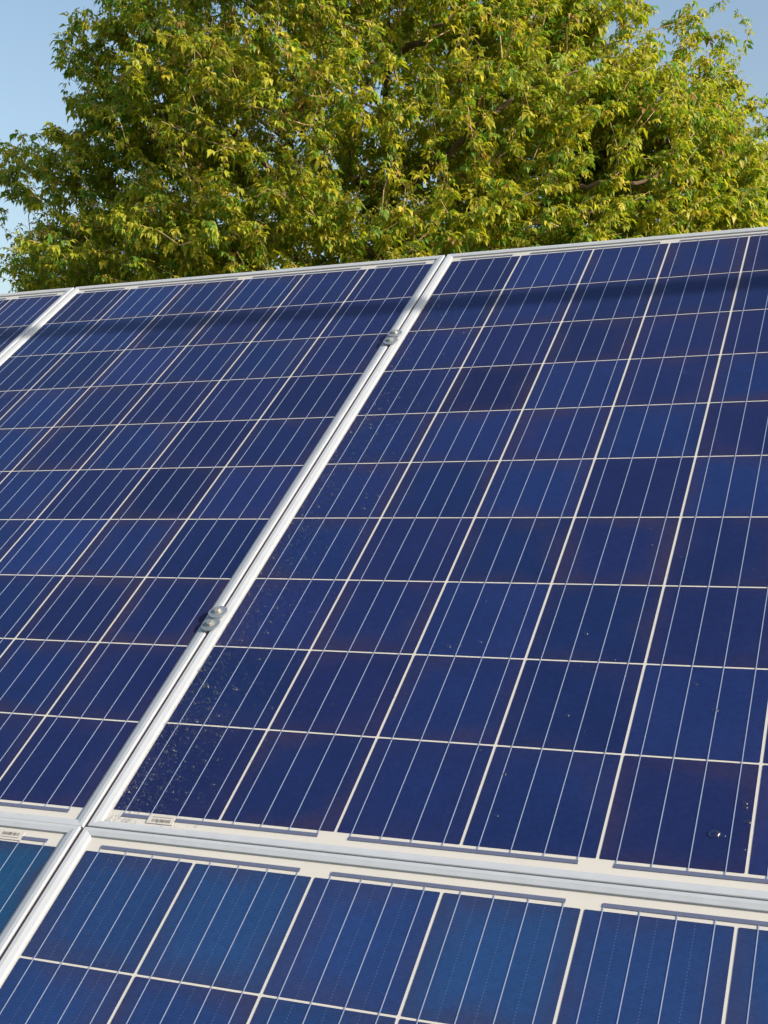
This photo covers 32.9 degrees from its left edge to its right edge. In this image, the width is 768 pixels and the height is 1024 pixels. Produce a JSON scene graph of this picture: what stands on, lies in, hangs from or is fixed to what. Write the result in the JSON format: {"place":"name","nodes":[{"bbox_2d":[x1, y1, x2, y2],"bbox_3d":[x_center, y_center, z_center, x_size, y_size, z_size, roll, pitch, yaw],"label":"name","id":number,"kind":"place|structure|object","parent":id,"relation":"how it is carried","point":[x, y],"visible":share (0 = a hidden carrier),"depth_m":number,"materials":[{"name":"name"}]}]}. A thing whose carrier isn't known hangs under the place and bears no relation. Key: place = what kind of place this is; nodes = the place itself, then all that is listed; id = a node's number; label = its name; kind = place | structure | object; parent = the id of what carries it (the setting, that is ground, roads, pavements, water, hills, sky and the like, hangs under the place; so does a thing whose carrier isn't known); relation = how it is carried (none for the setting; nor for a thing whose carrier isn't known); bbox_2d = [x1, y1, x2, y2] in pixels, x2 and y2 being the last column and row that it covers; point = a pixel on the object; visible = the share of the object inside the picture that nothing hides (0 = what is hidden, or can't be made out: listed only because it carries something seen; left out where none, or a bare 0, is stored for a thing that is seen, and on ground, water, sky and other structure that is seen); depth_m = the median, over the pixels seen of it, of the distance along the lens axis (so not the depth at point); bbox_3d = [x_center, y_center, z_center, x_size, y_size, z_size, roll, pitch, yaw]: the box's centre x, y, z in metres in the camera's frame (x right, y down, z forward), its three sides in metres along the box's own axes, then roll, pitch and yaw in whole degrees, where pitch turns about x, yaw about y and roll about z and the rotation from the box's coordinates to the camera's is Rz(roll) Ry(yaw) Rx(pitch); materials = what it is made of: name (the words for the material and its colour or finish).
{"place":"outdoors","nodes":[
{"label":"outdoors","id":0,"kind":"place"},
{"bbox_2d":[0,0,767,293],"label":"sky","id":1,"kind":"structure","parent":0,"point":[30,95],"materials":[{"name":"blue"}]},
{"bbox_3d":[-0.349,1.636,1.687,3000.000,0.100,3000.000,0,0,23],"label":"ground","id":2,"kind":"structure","parent":0,"visible":0},
{"bbox_2d":[0,262,442,959],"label":"support frame","id":3,"kind":"object","parent":2,"relation":"on","point":[188,664],"visible":0.15,"depth_m":1.85,"materials":[{"name":"silver metal"}]},
{"bbox_2d":[0,287,73,357],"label":"solar panel","id":4,"kind":"object","parent":3,"relation":"attached to","point":[22,314],"visible":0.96,"depth_m":3.25,"materials":[{"name":"glass"}]},
{"bbox_2d":[0,817,81,958],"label":"solar panel","id":5,"kind":"object","parent":3,"relation":"attached to","point":[33,854],"visible":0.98,"depth_m":1.64,"materials":[{"name":"glass"}]},
{"bbox_2d":[201,618,219,630],"bbox_3d":[-0.256,0.185,1.972,0.031,0.052,0.031,-32,35,-18],"label":"clamp bolt","id":6,"kind":"object","parent":3,"relation":"attached to","point":[210,624],"visible":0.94,"depth_m":1.96,"materials":[{"name":"metal"}]},
{"bbox_2d":[208,606,227,617],"bbox_3d":[-0.249,0.169,1.990,0.031,0.052,0.031,-8,30,7],"label":"clamp bolt","id":7,"kind":"object","parent":3,"relation":"attached to","point":[218,612],"visible":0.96,"depth_m":1.98,"materials":[{"name":"metal"}]},
{"bbox_2d":[0,255,444,828],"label":"solar panel","id":8,"kind":"object","parent":3,"relation":"attached to","point":[164,443],"visible":1,"depth_m":2.41,"materials":[{"name":"glass"}]},
{"bbox_2d":[0,827,767,1023],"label":"solar panel","id":9,"kind":"object","parent":3,"relation":"attached to","point":[161,929],"visible":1,"depth_m":1.42,"materials":[{"name":"glass"}]},
{"bbox_2d":[57,291,752,928],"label":"water droplets","id":10,"kind":"object","parent":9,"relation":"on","point":[263,605],"visible":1,"depth_m":1.84,"materials":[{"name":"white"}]},
{"bbox_2d":[383,337,397,344],"bbox_3d":[0.017,-0.328,2.622,0.031,0.052,0.031,-22,37,-11],"label":"clamp bolt","id":11,"kind":"object","parent":3,"relation":"attached to","point":[389,340],"visible":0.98,"depth_m":2.60,"materials":[{"name":"metal"}]},
{"bbox_2d":[387,330,401,336],"bbox_3d":[0.025,-0.344,2.641,0.031,0.052,0.031,0,33,16],"label":"clamp bolt","id":12,"kind":"object","parent":3,"relation":"attached to","point":[393,333],"visible":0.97,"depth_m":2.62,"materials":[{"name":"metal"}]},
{"bbox_2d":[88,226,767,900],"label":"solar panel","id":13,"kind":"object","parent":3,"relation":"attached to","point":[514,620],"visible":1,"depth_m":1.85,"materials":[{"name":"glass"}]},
{"bbox_2d":[0,0,767,292],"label":"box elder tree","id":14,"kind":"object","parent":2,"relation":"on","point":[607,125],"visible":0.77,"depth_m":9.97,"materials":[{"name":"green plant"}]},
{"bbox_2d":[733,93,767,228],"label":"background tree","id":15,"kind":"object","parent":2,"relation":"on","point":[760,142],"visible":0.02,"depth_m":14.67,"materials":[{"name":"green plant"}]}
]}

